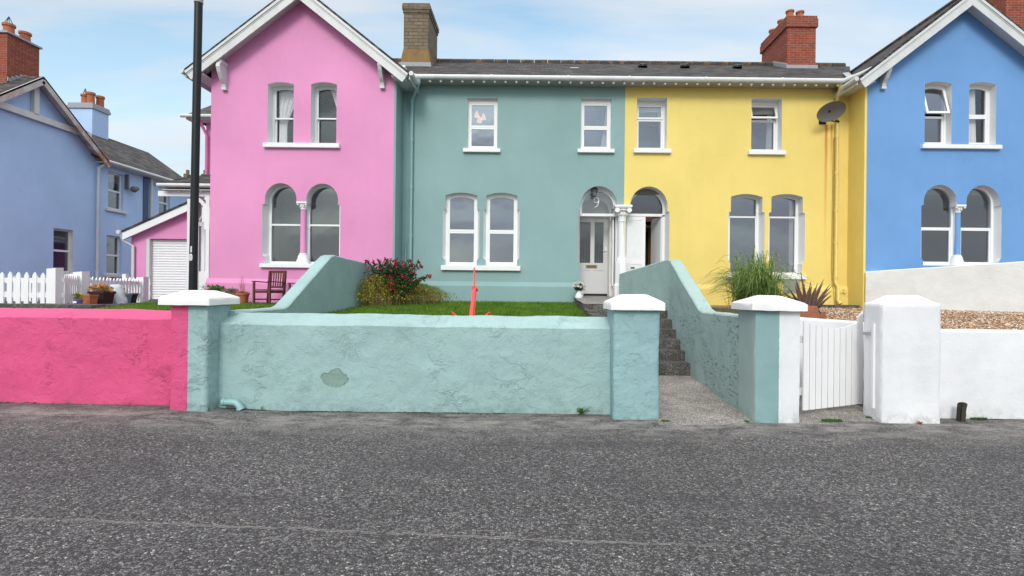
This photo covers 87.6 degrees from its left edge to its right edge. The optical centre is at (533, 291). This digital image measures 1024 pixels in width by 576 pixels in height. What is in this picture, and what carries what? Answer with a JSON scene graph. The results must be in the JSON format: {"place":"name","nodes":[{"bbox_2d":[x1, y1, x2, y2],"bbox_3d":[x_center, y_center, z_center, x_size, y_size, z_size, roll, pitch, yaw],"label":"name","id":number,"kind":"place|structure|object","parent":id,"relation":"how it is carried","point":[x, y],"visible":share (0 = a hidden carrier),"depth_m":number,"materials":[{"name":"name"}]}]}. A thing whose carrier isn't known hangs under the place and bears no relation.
{"place":"outdoors","nodes":[
{"label":"outdoors","id":0,"kind":"place"},
{"bbox_2d":[4,298,157,308],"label":"garden ground","id":1,"kind":"structure","parent":0,"point":[108,305],"depth_m":13.25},
{"bbox_2d":[0,303,104,307],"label":"kerb","id":2,"kind":"structure","parent":1,"relation":"on","point":[13,305],"depth_m":10.15,"materials":[{"name":"concrete"}]},
{"bbox_2d":[0,268,148,303],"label":"picket fence","id":3,"kind":"object","parent":1,"relation":"on","point":[54,282],"visible":0.76,"depth_m":10.78,"materials":[{"name":"white paint"}]},
{"bbox_2d":[4,273,151,300],"bbox_3d":[-12.849,-0.130,14.880,3.701,0.890,3.560,1,0,0],"label":"picket fence","id":4,"kind":"object","parent":1,"relation":"on","point":[124,276],"visible":0.22,"depth_m":13.31,"materials":[{"name":"white paint"}]},
{"bbox_2d":[73,300,83,303],"bbox_3d":[-9.171,0.211,10.747,0.170,0.105,0.175,1,0,0],"label":"flower pot","id":5,"kind":"object","parent":1,"relation":"on","point":[77,301],"visible":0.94,"depth_m":10.69,"materials":[{"name":"purple ceramic"}]},
{"bbox_2d":[72,292,83,299],"bbox_3d":[-9.163,0.096,10.740,0.235,0.205,0.186,1,0,44],"label":"pansy plant","id":6,"kind":"object","parent":5,"relation":"in","point":[78,295],"visible":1,"depth_m":10.73,"materials":[{"name":"yellow plant"}]},
{"bbox_2d":[80,295,98,303],"bbox_3d":[-9.247,0.163,11.100,0.233,0.200,0.233,1,0,0],"label":"flower pot","id":7,"kind":"object","parent":1,"relation":"on","point":[90,299],"visible":0.82,"depth_m":11.02,"materials":[{"name":"ceramic"}]},
{"bbox_2d":[0,17,189,298],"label":"periwinkle house","id":8,"kind":"structure","parent":1,"relation":"on","point":[78,188],"depth_m":18.64,"materials":[{"name":"paint"}]},
{"bbox_2d":[53,228,72,273],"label":"window","id":9,"kind":"structure","parent":8,"relation":"in","point":[69,250],"depth_m":19.06,"materials":[{"name":"beige paint"}]},
{"bbox_2d":[104,235,121,276],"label":"window","id":10,"kind":"structure","parent":8,"relation":"in","point":[118,255],"depth_m":21.30,"materials":[{"name":"paint"}]},
{"bbox_2d":[105,171,127,213],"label":"window","id":11,"kind":"structure","parent":8,"relation":"in","point":[120,177],"depth_m":21.36,"materials":[{"name":"paint"}]},
{"bbox_2d":[159,187,169,210],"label":"window","id":12,"kind":"structure","parent":8,"relation":"in","point":[167,205],"depth_m":24.12,"materials":[{"name":"paint"}]},
{"bbox_2d":[87,291,115,303],"bbox_3d":[-9.304,0.127,11.500,0.344,0.270,0.344,1,0,0],"label":"flower pot","id":13,"kind":"object","parent":1,"relation":"on","point":[105,297],"visible":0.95,"depth_m":11.38,"materials":[{"name":"ceramic"}]},
{"bbox_2d":[87,282,116,292],"bbox_3d":[-9.317,-0.061,11.488,0.501,0.290,0.505,1,0,0],"label":"marigold plant","id":14,"kind":"object","parent":13,"relation":"in","point":[103,287],"visible":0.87,"depth_m":11.45,"materials":[{"name":"orange plant"}]},
{"bbox_2d":[109,284,127,303],"bbox_3d":[-9.294,0.053,11.897,0.413,0.454,0.326,1,0,0],"label":"plastic sack","id":15,"kind":"object","parent":1,"relation":"on","point":[120,297],"visible":0.68,"depth_m":11.83,"materials":[{"name":"white plastic"}]},
{"bbox_2d":[125,293,132,302],"bbox_3d":[-9.398,0.151,12.300,0.254,0.220,0.254,1,0,0],"label":"flower pot","id":16,"kind":"object","parent":1,"relation":"on","point":[128,296],"visible":0.53,"depth_m":12.27,"materials":[{"name":"grey ceramic"}]},
{"bbox_2d":[125,293,137,302],"bbox_3d":[-9.425,0.151,12.500,0.276,0.220,0.276,1,0,0],"label":"flower pot","id":17,"kind":"object","parent":1,"relation":"on","point":[134,298],"visible":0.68,"depth_m":12.47,"materials":[{"name":"black plastic"}]},
{"bbox_2d":[116,201,202,298],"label":"garage","id":18,"kind":"structure","parent":1,"relation":"on","point":[158,244],"depth_m":18.70,"materials":[{"name":"pink paint"}]},
{"bbox_2d":[183,170,204,177],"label":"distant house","id":19,"kind":"structure","parent":1,"relation":"on","point":[187,175],"depth_m":42.78,"materials":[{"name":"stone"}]},
{"bbox_2d":[188,0,203,289],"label":"lamp post","id":20,"kind":"object","parent":1,"relation":"on","point":[195,142],"visible":0.94,"depth_m":7.96,"materials":[{"name":"black metal"}]},
{"bbox_2d":[179,0,418,302],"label":"pink house","id":21,"kind":"structure","parent":1,"relation":"on","point":[297,117],"depth_m":13.12,"materials":[{"name":"paint"}]},
{"bbox_2d":[153,174,209,289],"bbox_3d":[-9.115,-1.581,15.251,2.362,3.770,2.098,1,0,0],"label":"porch","id":22,"kind":"object","parent":21,"relation":"attached to","point":[178,187],"visible":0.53,"depth_m":14.47,"materials":[{"name":"wood"}]},
{"bbox_2d":[186,197,205,289],"bbox_3d":[-9.940,-1.254,15.900,0.720,3.100,0.100,1,0,0],"label":"glazed door","id":23,"kind":"structure","parent":22,"relation":"in","point":[201,243],"depth_m":15.85,"materials":[{"name":"white paint"}]},
{"bbox_2d":[267,82,293,142],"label":"window","id":24,"kind":"structure","parent":21,"relation":"in","point":[286,90],"depth_m":13.40,"materials":[{"name":"white paint"}]},
{"bbox_2d":[262,183,339,263],"bbox_3d":[-5.712,-1.682,13.295,1.919,2.000,0.390,1,0,0],"label":"window","id":25,"kind":"structure","parent":21,"relation":"in","point":[304,257],"depth_m":13.31,"materials":[{"name":"white paint"}]},
{"bbox_2d":[311,82,336,142],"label":"window","id":26,"kind":"structure","parent":21,"relation":"in","point":[316,88],"depth_m":13.37,"materials":[{"name":"white paint"}]},
{"bbox_2d":[89,301,276,310],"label":"lawn grass","id":27,"kind":"structure","parent":0,"point":[136,306],"depth_m":10.27,"materials":[{"name":"green plant"}]},
{"bbox_2d":[235,293,249,303],"bbox_3d":[-6.817,0.153,12.500,0.307,0.250,0.307,1,0,0],"label":"flower pot","id":28,"kind":"object","parent":27,"relation":"on","point":[244,297],"visible":0.89,"depth_m":12.40,"materials":[{"name":"ceramic"}]},
{"bbox_2d":[236,276,251,292],"bbox_3d":[-6.799,-0.211,12.493,0.480,0.541,0.385,1,0,0],"label":"wispy plant","id":29,"kind":"object","parent":28,"relation":"on","point":[240,291],"visible":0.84,"depth_m":12.49,"materials":[{"name":"pink plant"}]},
{"bbox_2d":[252,271,286,303],"bbox_3d":[-6.111,-0.106,12.358,0.508,0.788,0.538,1,0,18],"label":"garden armchair","id":30,"kind":"object","parent":27,"relation":"on","point":[268,290],"visible":0.94,"depth_m":12.45,"materials":[{"name":"brown wood"}]},
{"bbox_2d":[320,300,588,316],"bbox_3d":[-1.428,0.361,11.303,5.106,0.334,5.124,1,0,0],"label":"lawn grass","id":31,"kind":"structure","parent":0,"point":[499,308],"depth_m":11.26,"materials":[{"name":"green plant"}]},
{"bbox_2d":[364,257,431,302],"bbox_3d":[-3.091,-0.277,12.285,1.627,1.091,1.025,1,0,0],"label":"red flowering bush","id":32,"kind":"object","parent":31,"relation":"on","point":[397,270],"visible":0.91,"depth_m":12.16,"materials":[{"name":"green plant"}]},
{"bbox_2d":[354,274,456,305],"bbox_3d":[-3.026,-0.035,12.538,3.123,0.795,1.396,1,0,-44],"label":"yellow flower patch","id":33,"kind":"object","parent":31,"relation":"on","point":[417,294],"visible":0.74,"depth_m":12.21,"materials":[{"name":"green plant"}]},
{"bbox_2d":[451,267,490,315],"bbox_3d":[-1.210,0.054,9.661,0.640,1.038,0.833,1,0,-28],"label":"anchor","id":34,"kind":"object","parent":31,"relation":"on","point":[473,297],"visible":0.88,"depth_m":9.73,"materials":[{"name":"red metal"}]},
{"bbox_2d":[393,3,631,302],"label":"teal house","id":35,"kind":"structure","parent":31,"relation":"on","point":[505,203],"depth_m":13.80,"materials":[{"name":"paint"}]},
{"bbox_2d":[442,193,479,265],"bbox_3d":[-1.870,-1.622,13.920,0.946,1.911,0.240,1,0,0],"label":"window","id":36,"kind":"structure","parent":35,"relation":"in","point":[446,212],"depth_m":13.95,"materials":[{"name":"white paint"}]},
{"bbox_2d":[474,106,485,122],"bbox_3d":[-1.484,-5.165,14.900,0.337,0.864,0.150,1,0,0],"label":"pendant lamp","id":37,"kind":"object","parent":35,"relation":"hanging from","point":[480,119],"visible":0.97,"depth_m":14.87,"materials":[{"name":"white metal"}]},
{"bbox_2d":[467,98,497,147],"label":"window","id":38,"kind":"structure","parent":35,"relation":"in","point":[471,101],"depth_m":13.93,"materials":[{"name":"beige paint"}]},
{"bbox_2d":[483,193,519,265],"bbox_3d":[-0.827,-1.620,13.920,0.935,1.906,0.240,1,0,0],"label":"window","id":39,"kind":"structure","parent":35,"relation":"in","point":[486,213],"depth_m":13.95,"materials":[{"name":"white paint"}]},
{"bbox_2d":[579,217,607,295],"bbox_3d":[1.625,-0.946,14.736,0.836,2.196,0.192,1,0,0],"label":"front door","id":40,"kind":"structure","parent":35,"relation":"in","point":[594,275],"depth_m":14.70,"materials":[{"name":"grey paint"}]},
{"bbox_2d":[591,187,597,196],"bbox_3d":[1.595,-2.657,13.920,0.164,0.365,0.164,1,0,0],"label":"porch lantern","id":41,"kind":"object","parent":35,"relation":"hanging from","point":[594,188],"visible":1,"depth_m":13.88,"materials":[{"name":"black metal"}]},
{"bbox_2d":[581,98,610,148],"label":"window","id":42,"kind":"structure","parent":35,"relation":"in","point":[606,138],"depth_m":13.93,"materials":[{"name":"white paint"}]},
{"bbox_2d":[611,209,613,285],"bbox_3d":[2.119,-1.328,14.390,0.035,2.350,0.460,1,0,0],"label":"door frame","id":43,"kind":"structure","parent":35,"relation":"in","point":[612,241],"depth_m":14.16,"materials":[{"name":"white paint"}]},
{"bbox_2d":[0,0,950,176],"label":"sky","id":44,"kind":"structure","parent":0,"point":[131,54],"materials":[{"name":"blue"}]},
{"bbox_2d":[0,403,1023,575],"bbox_3d":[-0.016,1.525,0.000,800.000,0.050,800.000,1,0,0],"label":"road","id":45,"kind":"structure","parent":0,"point":[118,490],"depth_m":4.05,"materials":[{"name":"grey asphalt"}]},
{"bbox_2d":[0,307,171,404],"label":"garden wall","id":46,"kind":"structure","parent":45,"relation":"on","point":[72,355],"depth_m":6.85,"materials":[{"name":"pink paint"}]},
{"bbox_2d":[158,290,239,411],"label":"gate pillar","id":47,"kind":"structure","parent":45,"relation":"on","point":[198,317],"depth_m":6.55,"materials":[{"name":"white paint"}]},
{"bbox_2d":[228,255,373,315],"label":"side wall","id":48,"kind":"structure","parent":45,"relation":"on","point":[325,283],"depth_m":10.05,"materials":[{"name":"teal paint"}]},
{"bbox_2d":[225,407,505,413],"bbox_3d":[-2.130,1.508,6.761,3.565,0.048,0.061,1,0,0],"label":"grit","id":49,"kind":"object","parent":45,"relation":"on","point":[351,411],"visible":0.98,"depth_m":6.76,"materials":[{"name":"grey gravel"}]},
{"bbox_2d":[218,313,609,413],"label":"garden wall","id":50,"kind":"structure","parent":45,"relation":"on","point":[407,363],"depth_m":6.80,"materials":[{"name":"teal paint"}]},
{"bbox_2d":[576,407,588,414],"bbox_3d":[0.608,1.503,6.714,0.263,0.114,0.202,1,0,33],"label":"dandelion","id":51,"kind":"object","parent":45,"relation":"on","point":[581,411],"visible":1,"depth_m":6.72,"materials":[{"name":"green plant"}]},
{"bbox_2d":[604,294,664,419],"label":"gate pillar","id":52,"kind":"structure","parent":45,"relation":"on","point":[633,319],"depth_m":6.51,"materials":[{"name":"teal paint"}]},
{"bbox_2d":[583,304,689,375],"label":"stone steps","id":53,"kind":"structure","parent":45,"relation":"on","point":[672,362],"depth_m":9.45,"materials":[{"name":"stone"}]},
{"bbox_2d":[576,296,612,303],"bbox_3d":[1.843,0.189,12.810,1.610,0.159,3.820,1,0,0],"label":"landing","id":54,"kind":"object","parent":53,"relation":"on","point":[592,299],"visible":0.38,"depth_m":12.70,"materials":[{"name":"concrete"}]},
{"bbox_2d":[574,302,597,312],"bbox_3d":[1.120,0.507,11.850,0.190,0.510,3.700,1,0,0],"label":"landing edge","id":55,"kind":"object","parent":54,"relation":"attached to","point":[586,308],"visible":0.39,"depth_m":10.90,"materials":[{"name":"concrete"}]},
{"bbox_2d":[575,291,582,300],"bbox_3d":[1.136,0.102,13.350,0.188,0.250,0.188,1,0,37],"label":"jug","id":56,"kind":"object","parent":55,"relation":"on","point":[578,294],"visible":0.85,"depth_m":13.30,"materials":[{"name":"white ceramic"}]},
{"bbox_2d":[571,281,586,291],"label":"chrysanthemums","id":57,"kind":"object","parent":56,"relation":"in","point":[578,286],"visible":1,"depth_m":13.32,"materials":[{"name":"white plant"}]},
{"bbox_2d":[619,259,738,409],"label":"side wall","id":58,"kind":"structure","parent":45,"relation":"on","point":[707,335],"depth_m":8.86,"materials":[{"name":"teal paint"}]},
{"bbox_2d":[655,375,753,425],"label":"path","id":59,"kind":"structure","parent":45,"relation":"on","point":[686,400],"depth_m":7.14,"materials":[{"name":"concrete"}]},
{"bbox_2d":[731,295,807,422],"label":"gate pillar","id":60,"kind":"structure","parent":45,"relation":"on","point":[768,359],"depth_m":6.42,"materials":[{"name":"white paint"}]},
{"bbox_2d":[799,317,863,403],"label":"retaining wall","id":61,"kind":"structure","parent":45,"relation":"on","point":[829,323],"depth_m":7.75,"materials":[{"name":"white paint"}]},
{"bbox_2d":[821,418,842,421],"bbox_3d":[3.657,1.571,6.530,0.268,0.035,0.116,1,0,0],"label":"moss","id":62,"kind":"object","parent":45,"relation":"on","point":[832,420],"visible":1,"depth_m":6.51,"materials":[{"name":"green plant"}]},
{"bbox_2d":[799,395,876,424],"bbox_3d":[3.785,1.485,7.675,1.200,0.223,2.650,1,0,0],"label":"gate threshold","id":63,"kind":"object","parent":45,"relation":"on","point":[844,413],"visible":0.21,"depth_m":6.80,"materials":[{"name":"concrete"}]},
{"bbox_2d":[863,295,940,423],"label":"gate pillar","id":64,"kind":"structure","parent":45,"relation":"on","point":[902,346],"depth_m":6.47,"materials":[{"name":"white paint"}]},
{"bbox_2d":[799,311,862,409],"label":"picket gate","id":65,"kind":"structure","parent":64,"relation":"attached to","point":[832,368],"depth_m":6.88,"materials":[{"name":"white paint"}]},
{"bbox_2d":[865,261,1023,314],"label":"side wall","id":66,"kind":"structure","parent":45,"relation":"on","point":[991,287],"depth_m":11.89,"materials":[{"name":"white paint"}]},
{"bbox_2d":[956,403,967,421],"bbox_3d":[5.329,1.526,6.634,0.101,0.279,0.089,1,0,0],"label":"iron stump","id":67,"kind":"object","parent":45,"relation":"on","point":[961,412],"visible":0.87,"depth_m":6.61,"materials":[{"name":"metal"}]},
{"bbox_2d":[970,417,987,419],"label":"moss","id":68,"kind":"object","parent":45,"relation":"on","point":[977,418],"visible":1,"depth_m":6.67,"materials":[{"name":"green plant"}]},
{"bbox_2d":[939,329,1023,418],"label":"garden wall","id":69,"kind":"structure","parent":45,"relation":"on","point":[982,373],"depth_m":6.76,"materials":[{"name":"white paint"}]},
{"bbox_2d":[710,305,1023,329],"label":"gravel bed","id":70,"kind":"object","parent":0,"point":[842,316],"depth_m":9.62,"materials":[{"name":"beige gravel"}]},
{"bbox_2d":[712,308,737,313],"bbox_3d":[3.734,0.463,9.459,1.526,0.357,0.086,1,0,0],"label":"edging board","id":71,"kind":"object","parent":70,"relation":"on","point":[729,310],"visible":0.11,"depth_m":9.42,"materials":[{"name":"wood"}]},
{"bbox_2d":[781,275,831,308],"bbox_3d":[4.942,0.073,9.641,1.105,0.866,0.381,1,0,0],"label":"bronze phormium","id":72,"kind":"object","parent":70,"relation":"on","point":[809,298],"visible":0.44,"depth_m":9.58,"materials":[{"name":"brown plant"}]},
{"bbox_2d":[800,305,825,318],"bbox_3d":[4.721,0.419,9.249,0.459,0.367,0.501,1,0,0],"label":"brick planter","id":73,"kind":"object","parent":70,"relation":"on","point":[813,312],"visible":0.28,"depth_m":9.00,"materials":[{"name":"orange brick"}]},
{"bbox_2d":[821,305,859,310],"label":"stone kerb","id":74,"kind":"structure","parent":70,"relation":"on","point":[840,306],"depth_m":13.21,"materials":[{"name":"stone"}]},
{"label":"garden ground","id":75,"kind":"structure","parent":0,"visible":0},
{"bbox_2d":[596,9,870,307],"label":"yellow house","id":76,"kind":"structure","parent":75,"relation":"on","point":[723,158],"depth_m":13.80,"materials":[{"name":"paint"}]},
{"bbox_2d":[626,216,645,270],"bbox_3d":[2.707,-0.923,14.124,0.501,2.134,0.068,1,0,0],"label":"door leaf","id":77,"kind":"structure","parent":76,"relation":"in","point":[635,226],"depth_m":14.11,"materials":[{"name":"white paint"}]},
{"bbox_2d":[645,228,650,264],"bbox_3d":[3.065,-0.804,15.365,0.730,2.073,0.050,1,0,0],"label":"inner door","id":78,"kind":"structure","parent":76,"relation":"in","point":[646,229],"depth_m":15.34,"materials":[{"name":"brown wood"}]},
{"bbox_2d":[637,97,666,148],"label":"window","id":79,"kind":"structure","parent":76,"relation":"in","point":[659,105],"depth_m":14.05,"materials":[{"name":"white paint"}]},
{"bbox_2d":[651,217,661,263],"bbox_3d":[3.323,-0.916,14.412,0.050,2.134,0.540,1,0,-16],"label":"door leaf","id":80,"kind":"structure","parent":76,"relation":"in","point":[656,224],"depth_m":14.36,"materials":[{"name":"white paint"}]},
{"bbox_2d":[728,194,764,273],"bbox_3d":[5.512,-1.485,13.970,0.941,2.107,0.340,1,0,0],"label":"window","id":81,"kind":"structure","parent":76,"relation":"in","point":[759,221],"depth_m":14.05,"materials":[{"name":"white paint"}]},
{"bbox_2d":[751,98,781,149],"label":"window","id":82,"kind":"structure","parent":76,"relation":"in","point":[769,107],"depth_m":14.05,"materials":[{"name":"white paint"}]},
{"bbox_2d":[768,194,804,274],"bbox_3d":[6.557,-1.485,14.013,0.937,2.107,0.427,1,0,0],"label":"window","id":83,"kind":"structure","parent":76,"relation":"in","point":[799,219],"depth_m":14.05,"materials":[{"name":"white paint"}]},
{"bbox_2d":[817,101,845,123],"bbox_3d":[7.496,-4.444,13.404,0.619,0.558,0.739,1,0,33],"label":"satellite dish","id":84,"kind":"object","parent":76,"relation":"attached to","point":[832,111],"visible":1,"depth_m":13.40,"materials":[{"name":"grey metal"}]},
{"bbox_2d":[785,0,1023,283],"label":"blue house","id":85,"kind":"structure","parent":75,"relation":"on","point":[944,84],"depth_m":13.12,"materials":[{"name":"paint"}]},
{"bbox_2d":[924,82,951,143],"bbox_3d":[9.961,-4.402,13.255,0.680,1.555,0.290,1,0,0],"label":"window","id":86,"kind":"structure","parent":85,"relation":"in","point":[945,88],"depth_m":13.27,"materials":[{"name":"white paint"}]},
{"bbox_2d":[921,185,1001,265],"bbox_3d":[10.530,-1.641,13.260,1.975,1.996,0.320,1,0,0],"label":"window","id":87,"kind":"structure","parent":85,"relation":"in","point":[954,229],"depth_m":13.28,"materials":[{"name":"white paint"}]},
{"bbox_2d":[969,82,995,143],"bbox_3d":[11.050,-4.392,13.305,0.684,1.548,0.369,1,0,0],"label":"window","id":88,"kind":"structure","parent":85,"relation":"in","point":[989,136],"depth_m":13.32,"materials":[{"name":"white paint"}]},
{"bbox_3d":[-7.565,0.161,12.700,0.318,0.220,0.318,1,0,0],"label":"flower pot","id":89,"kind":"object","parent":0,"visible":0},
{"bbox_2d":[205,284,225,291],"bbox_3d":[-7.557,-0.017,12.696,0.448,0.346,0.462,1,0,-37],"label":"geranium","id":90,"kind":"object","parent":89,"relation":"in","point":[216,288],"visible":0.52,"depth_m":12.62,"materials":[{"name":"green plant"}]},
{"bbox_3d":[-7.138,0.155,12.600,0.360,0.240,0.360,1,0,0],"label":"flower pot","id":91,"kind":"object","parent":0,"visible":0},
{"bbox_2d":[222,287,238,292],"bbox_3d":[-7.125,-0.022,12.609,0.357,0.198,0.348,1,0,17],"label":"sedum plant","id":92,"kind":"object","parent":91,"relation":"in","point":[231,290],"visible":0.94,"depth_m":12.54,"materials":[{"name":"pink plant"}]},
{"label":"planting bed","id":93,"kind":"structure","parent":0,"visible":0},
{"bbox_2d":[698,245,814,306],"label":"fountain grass","id":94,"kind":"object","parent":93,"relation":"on","point":[756,278],"depth_m":10.99,"materials":[{"name":"green plant"}]}
]}

